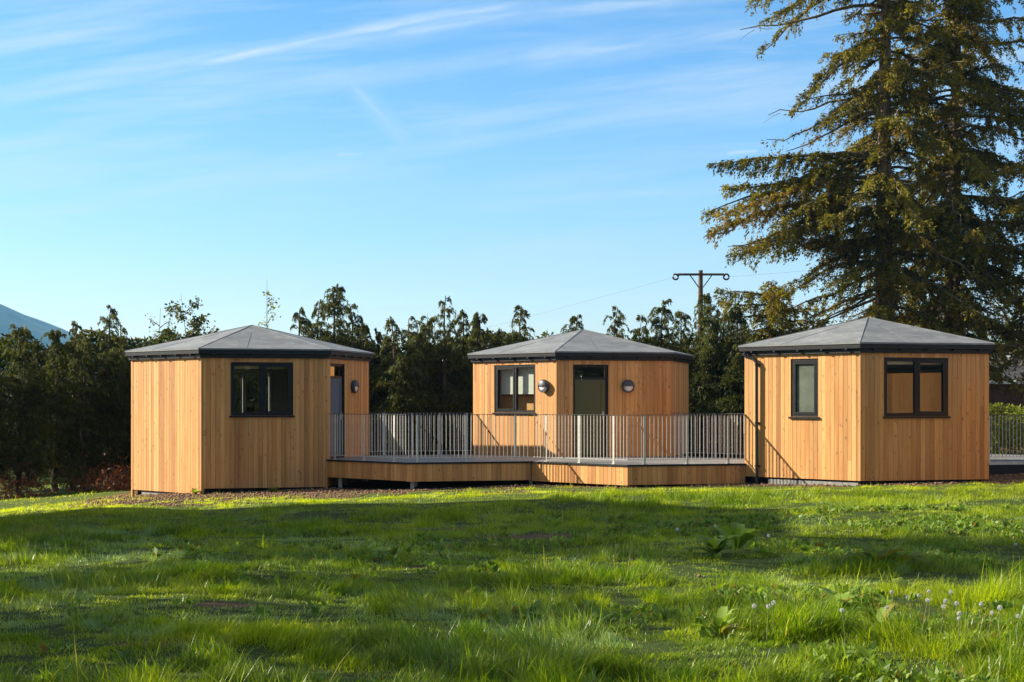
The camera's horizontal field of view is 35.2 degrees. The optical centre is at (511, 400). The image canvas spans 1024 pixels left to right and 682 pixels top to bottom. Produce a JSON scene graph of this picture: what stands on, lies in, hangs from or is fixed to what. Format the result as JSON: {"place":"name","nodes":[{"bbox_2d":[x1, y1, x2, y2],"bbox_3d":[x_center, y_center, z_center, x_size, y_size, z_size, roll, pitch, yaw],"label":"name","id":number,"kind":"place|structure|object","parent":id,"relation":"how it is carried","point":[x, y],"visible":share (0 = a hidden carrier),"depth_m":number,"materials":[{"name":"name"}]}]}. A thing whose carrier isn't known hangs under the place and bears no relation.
{"place":"outdoors","nodes":[
{"label":"outdoors","id":0,"kind":"place"},
{"bbox_2d":[0,304,453,402],"bbox_3d":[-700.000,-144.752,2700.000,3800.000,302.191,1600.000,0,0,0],"label":"mountain","id":1,"kind":"structure","parent":0,"point":[37,328],"depth_m":2630.78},
{"bbox_2d":[0,419,1023,681],"bbox_3d":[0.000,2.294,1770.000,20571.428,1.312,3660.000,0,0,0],"label":"ground","id":2,"kind":"structure","parent":0,"point":[664,647],"depth_m":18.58,"materials":[{"name":"green plant"}]},
{"bbox_2d":[0,345,39,495],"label":"cypress tree","id":3,"kind":"object","parent":2,"relation":"on","point":[5,435],"visible":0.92,"depth_m":47.21,"materials":[{"name":"green plant"}]},
{"bbox_2d":[0,324,66,495],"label":"cypress tree","id":4,"kind":"object","parent":2,"relation":"on","point":[32,394],"visible":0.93,"depth_m":47.63,"materials":[{"name":"green plant"}]},
{"bbox_2d":[0,457,71,499],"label":"bracken clump","id":5,"kind":"object","parent":2,"relation":"on","point":[31,492],"visible":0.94,"depth_m":45.96,"materials":[{"name":"brown plant"}]},
{"bbox_2d":[13,329,82,491],"bbox_3d":[-13.905,0.421,49.117,2.692,5.194,2.920,0,0,0],"label":"cypress tree","id":6,"kind":"object","parent":2,"relation":"on","point":[60,358],"visible":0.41,"depth_m":48.85,"materials":[{"name":"green plant"}]},
{"bbox_2d":[46,320,95,489],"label":"cypress tree","id":7,"kind":"object","parent":2,"relation":"on","point":[71,346],"visible":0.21,"depth_m":49.26,"materials":[{"name":"green plant"}]},
{"bbox_2d":[30,446,130,493],"bbox_3d":[-11.755,2.005,46.211,3.973,1.389,1.440,0,0,0],"label":"bracken clump","id":8,"kind":"object","parent":2,"relation":"on","point":[89,483],"visible":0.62,"depth_m":46.09,"materials":[{"name":"plant"}]},
{"bbox_2d":[37,337,129,490],"bbox_3d":[-12.798,0.515,48.497,2.819,4.851,2.814,0,0,0],"label":"cypress tree","id":9,"kind":"object","parent":2,"relation":"on","point":[85,412],"visible":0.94,"depth_m":48.26,"materials":[{"name":"green plant"}]},
{"bbox_2d":[75,305,130,488],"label":"cypress tree","id":10,"kind":"object","parent":2,"relation":"on","point":[115,356],"visible":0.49,"depth_m":48.70,"materials":[{"name":"green plant"}]},
{"bbox_2d":[86,453,130,492],"bbox_3d":[-10.870,1.964,45.155,2.119,1.310,1.545,0,0,0],"label":"bracken clump","id":11,"kind":"object","parent":2,"relation":"on","point":[115,484],"visible":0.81,"depth_m":45.09,"materials":[{"name":"brown plant"}]},
{"bbox_2d":[99,327,133,484],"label":"cypress tree","id":12,"kind":"object","parent":2,"relation":"on","point":[124,331],"visible":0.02,"depth_m":50.36,"materials":[{"name":"green plant"}]},
{"bbox_2d":[92,345,147,483],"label":"cypress tree","id":13,"kind":"object","parent":2,"relation":"on","point":[126,385],"visible":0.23,"depth_m":48.61,"materials":[{"name":"green plant"}]},
{"bbox_2d":[145,308,181,344],"bbox_3d":[-10.796,-0.071,49.384,1.595,5.565,2.030,0,0,-36],"label":"shrub","id":14,"kind":"object","parent":2,"relation":"on","point":[162,331],"visible":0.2,"depth_m":49.48,"materials":[{"name":"green plant"}]},
{"bbox_2d":[163,296,219,341],"bbox_3d":[-10.304,-0.361,50.289,2.810,6.039,3.069,0,0,0],"label":"shrub","id":15,"kind":"object","parent":2,"relation":"on","point":[197,325],"visible":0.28,"depth_m":50.45,"materials":[{"name":"green plant"}]},
{"bbox_2d":[189,488,200,493],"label":"dock plant","id":16,"kind":"object","parent":2,"relation":"on","point":[194,491],"visible":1,"depth_m":38.67,"materials":[{"name":"green plant"}]},
{"bbox_2d":[234,375,255,411],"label":"cypress tree","id":17,"kind":"object","parent":2,"relation":"on","point":[246,400],"visible":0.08,"depth_m":50.31,"materials":[{"name":"green plant"}]},
{"bbox_2d":[125,325,374,495],"bbox_3d":[-6.711,0.517,41.720,6.201,4.966,6.201,0,0,-1],"label":"timber cabin","id":18,"kind":"object","parent":2,"relation":"on","point":[190,428],"visible":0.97,"depth_m":39.46,"materials":[{"name":"timber cladding"},{"name":"grey roofing membrane"},{"name":"glass"}]},
{"bbox_2d":[234,370,271,411],"bbox_3d":[-7.333,-0.143,44.206,1.474,1.387,0.140,0,0,-16],"label":"window","id":19,"kind":"structure","parent":18,"relation":"in","point":[243,372],"depth_m":44.19,"materials":[{"name":"glass"}]},
{"bbox_2d":[229,363,294,416],"bbox_3d":[-6.087,-0.263,39.250,1.582,1.319,0.280,0,0,-16],"label":"window","id":20,"kind":"structure","parent":18,"relation":"in","point":[262,366],"depth_m":39.19,"materials":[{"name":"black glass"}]},
{"bbox_2d":[330,364,343,458],"bbox_3d":[-4.409,0.258,40.309,0.125,2.340,1.002,0,0,14],"label":"door","id":21,"kind":"structure","parent":18,"relation":"in","point":[336,385],"depth_m":40.42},
{"bbox_2d":[234,373,267,411],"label":"cypress tree","id":22,"kind":"object","parent":2,"relation":"on","point":[253,385],"visible":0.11,"depth_m":49.80,"materials":[{"name":"green plant"}]},
{"bbox_2d":[239,289,280,411],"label":"sapling","id":23,"kind":"object","parent":2,"relation":"on","point":[268,304],"visible":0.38,"depth_m":49.93,"materials":[{"name":"green plant"}]},
{"bbox_2d":[266,307,313,391],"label":"cypress tree","id":24,"kind":"object","parent":2,"relation":"on","point":[307,324],"visible":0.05,"depth_m":49.83,"materials":[{"name":"green plant"}]},
{"bbox_2d":[302,299,331,339],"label":"cypress tree","id":25,"kind":"object","parent":2,"relation":"on","point":[314,314],"visible":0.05,"depth_m":50.90,"materials":[{"name":"green plant"}]},
{"bbox_2d":[306,283,386,446],"bbox_3d":[-5.522,-0.598,50.141,3.714,6.074,3.609,0,0,0],"label":"cypress tree","id":26,"kind":"object","parent":2,"relation":"on","point":[334,307],"visible":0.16,"depth_m":49.76,"materials":[{"name":"green plant"}]},
{"bbox_2d":[344,303,373,401],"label":"cypress tree","id":27,"kind":"object","parent":2,"relation":"on","point":[351,315],"visible":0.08,"depth_m":50.84,"materials":[{"name":"green plant"}]},
{"bbox_2d":[355,323,391,454],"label":"cypress tree","id":28,"kind":"object","parent":2,"relation":"on","point":[365,330],"visible":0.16,"depth_m":50.10,"materials":[{"name":"green plant"}]},
{"bbox_2d":[365,328,399,435],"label":"cypress tree","id":29,"kind":"object","parent":2,"relation":"on","point":[378,338],"visible":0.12,"depth_m":50.79,"materials":[{"name":"green plant"}]},
{"bbox_2d":[0,324,809,472],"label":"cypress hedge","id":30,"kind":"object","parent":2,"relation":"on","point":[8,340],"visible":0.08,"depth_m":50.86,"materials":[{"name":"green plant"}]},
{"bbox_2d":[369,316,444,454],"bbox_3d":[-3.474,-0.089,49.138,2.886,4.952,2.528,0,0,0],"label":"cypress tree","id":31,"kind":"object","parent":2,"relation":"on","point":[407,396],"visible":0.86,"depth_m":48.80,"materials":[{"name":"green plant"}]},
{"bbox_2d":[401,316,420,366],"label":"cypress tree","id":32,"kind":"object","parent":2,"relation":"on","point":[409,325],"visible":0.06,"depth_m":50.88,"materials":[{"name":"green plant"}]},
{"bbox_2d":[400,325,459,454],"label":"cypress tree","id":33,"kind":"object","parent":2,"relation":"on","point":[413,343],"visible":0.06,"depth_m":49.75,"materials":[{"name":"green plant"}]},
{"bbox_2d":[407,296,472,454],"bbox_3d":[-2.034,-0.426,49.627,2.566,5.583,2.849,0,0,22],"label":"cypress tree","id":34,"kind":"object","parent":2,"relation":"on","point":[447,349],"visible":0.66,"depth_m":49.43,"materials":[{"name":"green plant"}]},
{"bbox_2d":[448,309,485,453],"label":"cypress tree","id":35,"kind":"object","parent":2,"relation":"on","point":[460,316],"visible":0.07,"depth_m":50.82,"materials":[{"name":"green plant"}]},
{"bbox_2d":[446,311,493,454],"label":"cypress tree","id":36,"kind":"object","parent":2,"relation":"on","point":[479,333],"visible":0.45,"depth_m":49.71,"materials":[{"name":"green plant"}]},
{"bbox_2d":[490,329,514,346],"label":"cypress tree","id":37,"kind":"object","parent":2,"relation":"on","point":[501,334],"visible":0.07,"depth_m":50.42,"materials":[{"name":"green plant"}]},
{"bbox_2d":[502,305,535,344],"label":"cypress tree","id":38,"kind":"object","parent":2,"relation":"on","point":[522,314],"visible":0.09,"depth_m":50.33,"materials":[{"name":"green plant"}]},
{"bbox_2d":[27,473,1023,576],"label":"soil clods","id":39,"kind":"object","parent":2,"relation":"on","point":[179,497],"visible":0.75,"depth_m":36.94,"materials":[{"name":"brown soil"}]},
{"bbox_2d":[39,503,1023,681],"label":"weeds","id":40,"kind":"object","parent":2,"relation":"on","point":[959,524],"visible":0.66,"depth_m":19.20,"materials":[{"name":"green plant"}]},
{"bbox_2d":[326,454,745,488],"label":"timber deck","id":41,"kind":"structure","parent":2,"relation":"on","point":[627,471],"depth_m":37.80,"materials":[{"name":"wood"},{"name":"galvanised steel"}]},
{"bbox_2d":[329,414,406,461],"bbox_3d":[-3.474,0.888,38.586,2.910,1.150,0.060,0,0,45],"label":"railing","id":42,"kind":"object","parent":41,"relation":"on","point":[364,456],"visible":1,"depth_m":38.58,"materials":[{"name":"metal"}]},
{"bbox_2d":[370,413,473,454],"bbox_3d":[-2.396,0.888,42.869,2.830,1.150,0.060,0,0,-15],"label":"railing","id":43,"kind":"object","parent":41,"relation":"on","point":[383,433],"visible":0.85,"depth_m":42.96,"materials":[{"name":"metal"}]},
{"bbox_2d":[407,414,529,461],"bbox_3d":[-1.012,0.888,37.943,2.980,1.150,0.060,0,0,-15],"label":"railing","id":44,"kind":"object","parent":41,"relation":"on","point":[465,457],"visible":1,"depth_m":37.92,"materials":[{"name":"metal"}]},
{"bbox_2d":[532,414,623,463],"bbox_3d":[1.558,0.888,37.275,2.980,1.150,0.060,0,0,45],"label":"railing","id":45,"kind":"object","parent":41,"relation":"on","point":[613,459],"visible":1,"depth_m":37.27,"materials":[{"name":"metal"}]},
{"bbox_2d":[633,414,745,463],"bbox_3d":[3.979,0.888,36.625,2.900,1.150,0.060,0,0,-15],"label":"railing","id":46,"kind":"object","parent":41,"relation":"on","point":[687,459],"visible":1,"depth_m":36.62,"materials":[{"name":"metal"}]},
{"bbox_2d":[679,413,744,456],"bbox_3d":[5.160,0.888,40.908,2.850,1.150,0.060,0,0,45],"label":"railing","id":47,"kind":"object","parent":41,"relation":"on","point":[681,452],"visible":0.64,"depth_m":40.92,"materials":[{"name":"metal"}]},
{"bbox_2d":[560,314,583,379],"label":"cypress tree","id":48,"kind":"object","parent":2,"relation":"on","point":[574,319],"visible":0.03,"depth_m":50.89,"materials":[{"name":"green plant"}]},
{"bbox_2d":[467,329,693,456],"bbox_3d":[1.935,0.367,44.113,6.259,4.666,6.259,0,0,0],"label":"timber cabin","id":49,"kind":"object","parent":2,"relation":"on","point":[626,378],"visible":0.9,"depth_m":41.78,"materials":[{"name":"wood"},{"name":"glass"},{"name":"metal"}]},
{"bbox_2d":[492,365,535,413],"bbox_3d":[0.129,-0.288,42.277,0.275,1.281,1.588,0,0,-45],"label":"window","id":50,"kind":"structure","parent":49,"relation":"in","point":[515,379],"depth_m":42.27,"materials":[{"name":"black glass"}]},
{"bbox_2d":[502,395,533,410],"bbox_3d":[0.521,0.631,42.618,0.420,1.563,1.840,0,0,-45],"label":"kitchen unit","id":51,"kind":"object","parent":49,"relation":"on","point":[525,402],"visible":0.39,"depth_m":42.62,"materials":[{"name":"brown wood"}]},
{"bbox_2d":[531,370,583,394],"bbox_3d":[1.310,-0.094,46.614,1.574,1.587,0.120,0,0,-15],"label":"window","id":52,"kind":"structure","parent":49,"relation":"in","point":[581,372],"depth_m":46.74,"materials":[{"name":"glass"}]},
{"bbox_2d":[573,365,607,456],"bbox_3d":[2.005,0.256,41.436,0.919,2.345,0.125,0,0,-15],"label":"door","id":53,"kind":"structure","parent":49,"relation":"in","point":[589,396],"depth_m":41.44,"materials":[{"name":"black glass"}]},
{"bbox_2d":[603,305,629,339],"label":"cypress tree","id":54,"kind":"object","parent":2,"relation":"on","point":[619,324],"visible":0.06,"depth_m":50.88,"materials":[{"name":"green plant"}]},
{"bbox_2d":[630,299,706,454],"bbox_3d":[4.599,-0.510,50.600,3.504,5.368,3.546,0,0,-15],"label":"cypress tree","id":55,"kind":"object","parent":2,"relation":"on","point":[659,327],"visible":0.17,"depth_m":50.22,"materials":[{"name":"green plant"}]},
{"bbox_2d":[666,309,701,367],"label":"cypress tree","id":56,"kind":"object","parent":2,"relation":"on","point":[683,317],"visible":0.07,"depth_m":51.31,"materials":[{"name":"green plant"}]},
{"bbox_2d":[672,270,729,332],"bbox_3d":[7.243,-1.332,61.983,2.217,7.364,0.285,0,0,0],"label":"telegraph pole","id":57,"kind":"object","parent":2,"relation":"on","point":[700,274],"visible":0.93,"depth_m":61.86,"materials":[{"name":"wood"}]},
{"bbox_2d":[664,293,743,456],"bbox_3d":[5.859,-0.601,50.034,3.054,5.479,3.010,0,0,0],"label":"cypress tree","id":58,"kind":"object","parent":2,"relation":"on","point":[708,310],"visible":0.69,"depth_m":49.40,"materials":[{"name":"green plant"}]},
{"bbox_2d":[692,534,741,554],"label":"dock plant","id":59,"kind":"object","parent":2,"relation":"on","point":[712,545],"visible":0.91,"depth_m":19.46,"materials":[{"name":"green plant"}]},
{"bbox_2d":[691,606,746,640],"bbox_3d":[1.578,1.727,12.399,0.407,0.267,0.388,0,0,0],"label":"dock plant","id":60,"kind":"object","parent":2,"relation":"on","point":[720,624],"visible":0.88,"depth_m":12.39,"materials":[{"name":"green plant"}]},
{"bbox_2d":[691,306,753,457],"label":"cypress tree","id":61,"kind":"object","parent":2,"relation":"on","point":[736,376],"visible":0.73,"depth_m":49.04,"materials":[{"name":"green plant"}]},
{"bbox_2d":[710,300,736,454],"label":"cypress tree","id":62,"kind":"object","parent":2,"relation":"on","point":[723,325],"visible":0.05,"depth_m":50.78,"materials":[{"name":"green plant"}]},
{"bbox_2d":[712,522,761,551],"bbox_3d":[2.767,1.691,19.869,0.577,0.374,0.698,0,0,0],"label":"dock plant","id":63,"kind":"object","parent":2,"relation":"on","point":[738,542],"visible":0.91,"depth_m":19.76,"materials":[{"name":"green plant"}]},
{"bbox_2d":[752,604,756,633],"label":"dandelion","id":64,"kind":"object","parent":2,"relation":"on","point":[754,606],"visible":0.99,"depth_m":12.77,"materials":[{"name":"white plant"}]},
{"bbox_2d":[766,604,770,642],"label":"dandelion","id":65,"kind":"object","parent":2,"relation":"on","point":[767,607],"visible":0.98,"depth_m":12.20,"materials":[{"name":"white plant"}]},
{"bbox_2d":[713,280,829,438],"bbox_3d":[7.999,-0.829,50.705,4.469,5.957,3.886,0,0,0],"label":"spruce tree","id":66,"kind":"object","parent":2,"relation":"on","point":[776,310],"visible":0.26,"depth_m":50.29,"materials":[{"name":"green plant"}]},
{"bbox_2d":[771,600,775,639],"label":"dandelion","id":67,"kind":"object","parent":2,"relation":"on","point":[772,603],"visible":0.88,"depth_m":12.45,"materials":[{"name":"white plant"}]},
{"bbox_2d":[769,592,807,602],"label":"dock plant","id":68,"kind":"object","parent":2,"relation":"on","point":[782,597],"visible":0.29,"depth_m":14.74,"materials":[{"name":"green plant"}]},
{"bbox_2d":[818,586,856,608],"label":"dock plant","id":69,"kind":"object","parent":2,"relation":"on","point":[845,598],"visible":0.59,"depth_m":14.62,"materials":[{"name":"green plant"}]},
{"bbox_2d":[839,608,844,640],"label":"dandelion","id":70,"kind":"object","parent":2,"relation":"on","point":[842,610],"visible":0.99,"depth_m":12.14,"materials":[{"name":"white plant"}]},
{"bbox_2d":[700,0,1014,334],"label":"spruce tree","id":71,"kind":"object","parent":2,"relation":"on","point":[830,210],"visible":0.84,"depth_m":50.43,"materials":[{"name":"green plant"}]},
{"bbox_2d":[738,317,994,485],"bbox_3d":[8.335,0.267,37.796,6.298,4.466,6.298,0,0,0],"label":"timber cabin","id":72,"kind":"object","parent":2,"relation":"on","point":[866,401],"visible":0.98,"depth_m":35.46,"materials":[{"name":"timber cladding"},{"name":"grey metal roofing"},{"name":"glass"}]},
{"bbox_2d":[788,359,819,418],"bbox_3d":[6.533,-0.264,35.876,0.467,1.317,0.810,0,0,-24],"label":"window","id":73,"kind":"structure","parent":72,"relation":"in","point":[804,371],"depth_m":35.88,"materials":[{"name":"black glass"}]},
{"bbox_2d":[883,358,950,417],"bbox_3d":[8.782,-0.276,35.236,1.617,1.307,0.280,0,0,-15],"label":"window","id":74,"kind":"structure","parent":72,"relation":"in","point":[916,362],"depth_m":35.17,"materials":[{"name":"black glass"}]},
{"bbox_2d":[855,603,898,632],"bbox_3d":[2.820,1.701,12.355,0.312,0.299,0.320,0,0,29],"label":"dock plant","id":75,"kind":"object","parent":2,"relation":"on","point":[882,611],"visible":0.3,"depth_m":12.35,"materials":[{"name":"green plant"}]},
{"bbox_2d":[846,541,908,563],"bbox_3d":[4.152,1.753,18.238,0.662,0.312,0.694,0,0,20],"label":"dock plant","id":76,"kind":"object","parent":2,"relation":"on","point":[870,551],"visible":0.62,"depth_m":18.14,"materials":[{"name":"green plant"}]},
{"bbox_2d":[877,545,924,562],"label":"dock plant","id":77,"kind":"object","parent":2,"relation":"on","point":[911,554],"visible":0.47,"depth_m":18.42,"materials":[{"name":"green plant"}]},
{"bbox_2d":[892,577,925,588],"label":"dock plant","id":78,"kind":"object","parent":2,"relation":"on","point":[902,581],"visible":0.55,"depth_m":16.18,"materials":[{"name":"green plant"}]},
{"bbox_2d":[922,598,929,630],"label":"dandelion","id":79,"kind":"object","parent":2,"relation":"on","point":[926,600],"visible":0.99,"depth_m":12.52,"materials":[{"name":"white plant"}]},
{"bbox_2d":[838,0,1023,401],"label":"spruce tree","id":80,"kind":"object","parent":2,"relation":"on","point":[980,171],"visible":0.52,"depth_m":51.41,"materials":[{"name":"green plant"}]},
{"bbox_2d":[940,604,945,637],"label":"dandelion","id":81,"kind":"object","parent":2,"relation":"on","point":[942,606],"visible":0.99,"depth_m":12.24,"materials":[{"name":"white plant"}]},
{"bbox_2d":[936,61,1023,391],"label":"spruce tree","id":82,"kind":"object","parent":2,"relation":"on","point":[1016,207],"visible":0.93,"depth_m":49.86,"materials":[{"name":"green plant"}]},
{"bbox_2d":[988,610,993,638],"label":"dandelion","id":83,"kind":"object","parent":2,"relation":"on","point":[991,612],"visible":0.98,"depth_m":12.21,"materials":[{"name":"white plant"}]},
{"bbox_2d":[968,290,1023,380],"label":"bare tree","id":84,"kind":"object","parent":2,"relation":"on","point":[1008,321],"visible":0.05,"depth_m":62.88,"materials":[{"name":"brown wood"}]},
{"bbox_2d":[972,315,1023,380],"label":"bush","id":85,"kind":"object","parent":2,"relation":"on","point":[1003,341],"visible":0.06,"depth_m":65.82,"materials":[{"name":"green plant"}]},
{"bbox_2d":[997,606,1001,639],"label":"dandelion","id":86,"kind":"object","parent":2,"relation":"on","point":[999,613],"visible":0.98,"depth_m":12.09,"materials":[{"name":"white plant"}]},
{"bbox_2d":[989,402,1023,454],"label":"clipped hedge","id":87,"kind":"object","parent":2,"relation":"on","point":[1000,407],"visible":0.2,"depth_m":45.28,"materials":[{"name":"green plant"}]},
{"bbox_2d":[989,359,1023,446],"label":"hedge","id":88,"kind":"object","parent":2,"relation":"on","point":[996,395],"depth_m":59.47,"materials":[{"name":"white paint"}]},
{"bbox_2d":[989,454,1023,474],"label":"walkway deck","id":89,"kind":"structure","parent":2,"relation":"on","point":[999,464],"depth_m":38.86,"materials":[{"name":"grey wood"}]},
{"bbox_2d":[989,415,1020,461],"bbox_3d":[12.687,0.908,39.038,2.950,1.150,0.060,0,0,-15],"label":"railing","id":90,"kind":"object","parent":89,"relation":"on","point":[1006,436],"visible":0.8,"depth_m":38.81,"materials":[{"name":"metal"}]},
{"bbox_2d":[0,0,1023,380],"label":"sky","id":91,"kind":"structure","parent":0,"point":[493,157],"materials":[{"name":"blue"}]}
]}

